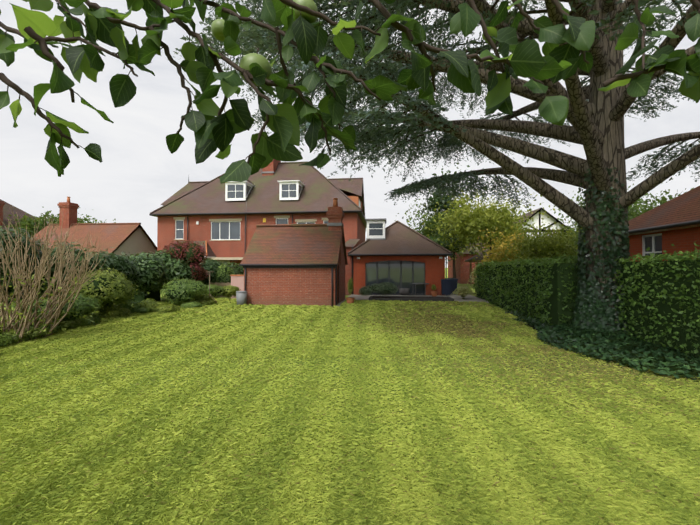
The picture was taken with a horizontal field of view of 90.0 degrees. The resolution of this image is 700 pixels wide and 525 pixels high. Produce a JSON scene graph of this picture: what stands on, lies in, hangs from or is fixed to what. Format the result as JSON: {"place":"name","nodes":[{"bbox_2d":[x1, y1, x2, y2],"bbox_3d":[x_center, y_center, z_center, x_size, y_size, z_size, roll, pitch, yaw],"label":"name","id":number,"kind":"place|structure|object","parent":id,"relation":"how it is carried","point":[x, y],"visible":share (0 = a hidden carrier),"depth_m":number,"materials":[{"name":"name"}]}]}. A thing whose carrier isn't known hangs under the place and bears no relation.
{"place":"outdoors","nodes":[
{"label":"outdoors","id":0,"kind":"place"},
{"bbox_2d":[149,159,366,266],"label":"house","id":1,"kind":"structure","parent":0,"point":[218,219],"depth_m":28.55,"materials":[{"name":"brick"}]},
{"bbox_2d":[0,268,699,524],"bbox_3d":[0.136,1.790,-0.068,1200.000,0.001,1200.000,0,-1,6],"label":"lawn","id":2,"kind":"structure","parent":0,"point":[471,287],"depth_m":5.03,"materials":[{"name":"green plant"}]},
{"bbox_2d":[0,210,59,237],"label":"tree leaves","id":3,"kind":"object","parent":2,"relation":"on","point":[24,222],"visible":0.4,"depth_m":34.98,"materials":[{"name":"green plant"}]},
{"bbox_2d":[31,207,115,232],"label":"tree leaves","id":4,"kind":"object","parent":2,"relation":"on","point":[81,221],"visible":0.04,"depth_m":35.43,"materials":[{"name":"green plant"}]},
{"bbox_2d":[0,207,148,342],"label":"bare shrub","id":5,"kind":"object","parent":2,"relation":"on","point":[33,294],"depth_m":8.37,"materials":[{"name":"brown plant"}]},
{"bbox_2d":[0,197,156,256],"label":"neighbouring buildings","id":6,"kind":"structure","parent":2,"relation":"on","point":[130,238],"depth_m":29.63,"materials":[{"name":"tile"}]},
{"bbox_2d":[8,253,159,302],"bbox_3d":[-14.085,0.825,18.399,7.961,2.661,1.871,0,-1,6],"label":"hedge","id":7,"kind":"object","parent":2,"relation":"on","point":[155,295],"depth_m":17.79,"materials":[{"name":"green plant"}]},
{"bbox_2d":[0,263,234,346],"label":"shrubs","id":8,"kind":"object","parent":2,"relation":"on","point":[86,307],"visible":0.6,"depth_m":12.74,"materials":[{"name":"green plant"}]},
{"bbox_2d":[1,268,240,342],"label":"shrubs","id":9,"kind":"object","parent":2,"relation":"on","point":[115,310],"visible":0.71,"depth_m":11.64,"materials":[{"name":"green plant"}]},
{"bbox_2d":[0,226,243,308],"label":"border evergreens","id":10,"kind":"object","parent":2,"relation":"on","point":[154,286],"visible":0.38,"depth_m":14.53,"materials":[{"name":"green plant"}]},
{"bbox_2d":[0,233,243,319],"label":"border shrubs","id":11,"kind":"object","parent":2,"relation":"on","point":[189,254],"visible":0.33,"depth_m":14.59,"materials":[{"name":"green plant"}]},
{"bbox_2d":[161,240,208,282],"bbox_3d":[-8.867,0.380,18.826,2.048,3.299,2.040,0,-1,6],"label":"purple tree","id":12,"kind":"object","parent":2,"relation":"on","point":[184,246],"visible":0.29,"depth_m":18.67,"materials":[{"name":"plant"}]},
{"bbox_2d":[239,198,347,306],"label":"outbuilding","id":13,"kind":"structure","parent":2,"relation":"on","point":[293,264],"depth_m":16.01,"materials":[{"name":"brick"}]},
{"bbox_2d":[208,272,459,304],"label":"patio pots","id":14,"kind":"object","parent":2,"relation":"on","point":[448,286],"visible":0.5,"depth_m":20.35,"materials":[{"name":"ceramic"}]},
{"bbox_2d":[347,277,436,294],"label":"pot plants","id":15,"kind":"object","parent":14,"relation":"on","point":[351,283],"visible":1,"depth_m":15.99,"materials":[{"name":"green plant"}]},
{"bbox_2d":[0,0,699,183],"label":"apple tree branches","id":16,"kind":"object","parent":2,"relation":"on","point":[284,119],"visible":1,"depth_m":0.85,"materials":[{"name":"green plant"}]},
{"bbox_2d":[345,218,452,295],"bbox_3d":[3.261,-0.389,25.914,6.800,5.010,9.743,0,-1,6],"label":"extension","id":17,"kind":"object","parent":2,"relation":"on","point":[397,253],"visible":0.92,"depth_m":21.64,"materials":[{"name":"brick"}]},
{"bbox_2d":[336,294,488,305],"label":"patio paving","id":18,"kind":"structure","parent":2,"relation":"on","point":[454,297],"depth_m":18.19,"materials":[{"name":"stone"}]},
{"bbox_2d":[358,282,398,295],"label":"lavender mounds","id":19,"kind":"object","parent":18,"relation":"on","point":[380,291],"visible":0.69,"depth_m":17.99,"materials":[{"name":"green plant"}]},
{"bbox_2d":[451,266,476,298],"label":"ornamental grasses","id":20,"kind":"object","parent":18,"relation":"on","point":[463,291],"visible":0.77,"depth_m":18.88,"materials":[{"name":"green plant"}]},
{"bbox_2d":[395,192,448,239],"bbox_3d":[8.816,-2.723,35.928,10.186,9.942,8.505,0,-1,6],"label":"tree","id":21,"kind":"object","parent":2,"relation":"on","point":[429,219],"depth_m":35.00,"materials":[{"name":"green plant"}]},
{"bbox_2d":[173,0,699,328],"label":"cedar","id":22,"kind":"object","parent":2,"relation":"on","point":[358,70],"depth_m":9.12,"materials":[{"name":"green plant"}]},
{"bbox_2d":[505,167,699,380],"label":"ivy","id":23,"kind":"object","parent":22,"relation":"attached to","point":[596,335],"visible":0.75,"depth_m":8.59,"materials":[{"name":"green plant"}]},
{"bbox_2d":[420,163,489,277],"bbox_3d":[9.323,-3.392,31.369,6.366,11.172,6.626,0,-1,6],"label":"tree","id":24,"kind":"object","parent":2,"relation":"on","point":[430,206],"depth_m":31.00,"materials":[{"name":"green plant"}]},
{"bbox_2d":[464,249,489,284],"bbox_3d":[12.997,0.451,32.559,3.800,3.497,3.800,0,-1,6],"label":"gazebo","id":25,"kind":"object","parent":2,"relation":"on","point":[480,257],"visible":0.1,"depth_m":32.43,"materials":[{"name":"brown wood"}]},
{"bbox_2d":[408,176,554,265],"bbox_3d":[10.638,-2.605,27.795,11.962,9.498,10.592,0,-1,6],"label":"yellow tree","id":26,"kind":"object","parent":2,"relation":"on","point":[481,218],"depth_m":26.11,"materials":[{"name":"plant"}]},
{"bbox_2d":[466,222,533,261],"bbox_3d":[10.434,-0.313,23.155,5.145,4.803,5.278,0,-1,6],"label":"bush","id":27,"kind":"object","parent":2,"relation":"on","point":[497,257],"visible":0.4,"depth_m":22.59,"materials":[{"name":"green plant"}]},
{"bbox_2d":[485,218,581,261],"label":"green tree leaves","id":28,"kind":"object","parent":2,"relation":"on","point":[545,244],"depth_m":15.77,"materials":[{"name":"green plant"}]},
{"bbox_2d":[541,220,584,259],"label":"green tree leaves","id":29,"kind":"object","parent":2,"relation":"on","point":[570,228],"visible":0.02,"depth_m":20.15,"materials":[{"name":"green plant"}]},
{"bbox_2d":[472,241,699,360],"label":"hedge","id":30,"kind":"object","parent":2,"relation":"on","point":[556,306],"depth_m":8.16,"materials":[{"name":"green plant"}]},
{"bbox_2d":[519,323,699,378],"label":"ivy litter","id":31,"kind":"object","parent":2,"relation":"on","point":[530,326],"depth_m":6.95,"materials":[{"name":"green plant"}]},
{"bbox_2d":[554,184,669,230],"bbox_3d":[30.101,-4.118,40.672,14.056,12.851,13.822,0,-1,6],"label":"tree","id":32,"kind":"object","parent":2,"relation":"on","point":[630,206],"visible":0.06,"depth_m":39.05,"materials":[{"name":"green plant"}]},
{"bbox_2d":[560,175,693,251],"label":"green tree leaves","id":33,"kind":"object","parent":2,"relation":"on","point":[663,199],"depth_m":14.50,"materials":[{"name":"green plant"}]},
{"bbox_2d":[628,186,699,260],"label":"neighbour house","id":34,"kind":"structure","parent":2,"relation":"on","point":[660,229],"depth_m":10.29,"materials":[{"name":"brick"}]},
{"bbox_2d":[0,0,699,267],"label":"sky","id":35,"kind":"structure","parent":0,"point":[138,172],"materials":[{"name":"white"}]},
{"bbox_2d":[361,283,394,293],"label":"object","id":36,"kind":"object","parent":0,"point":[388,287],"visible":0.33,"depth_m":17.98,"materials":[{"name":"plant"}]},
{"bbox_2d":[448,207,571,283],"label":"timbered house","id":37,"kind":"structure","parent":0,"point":[462,274],"depth_m":36.98,"materials":[{"name":"paint"}]}
]}

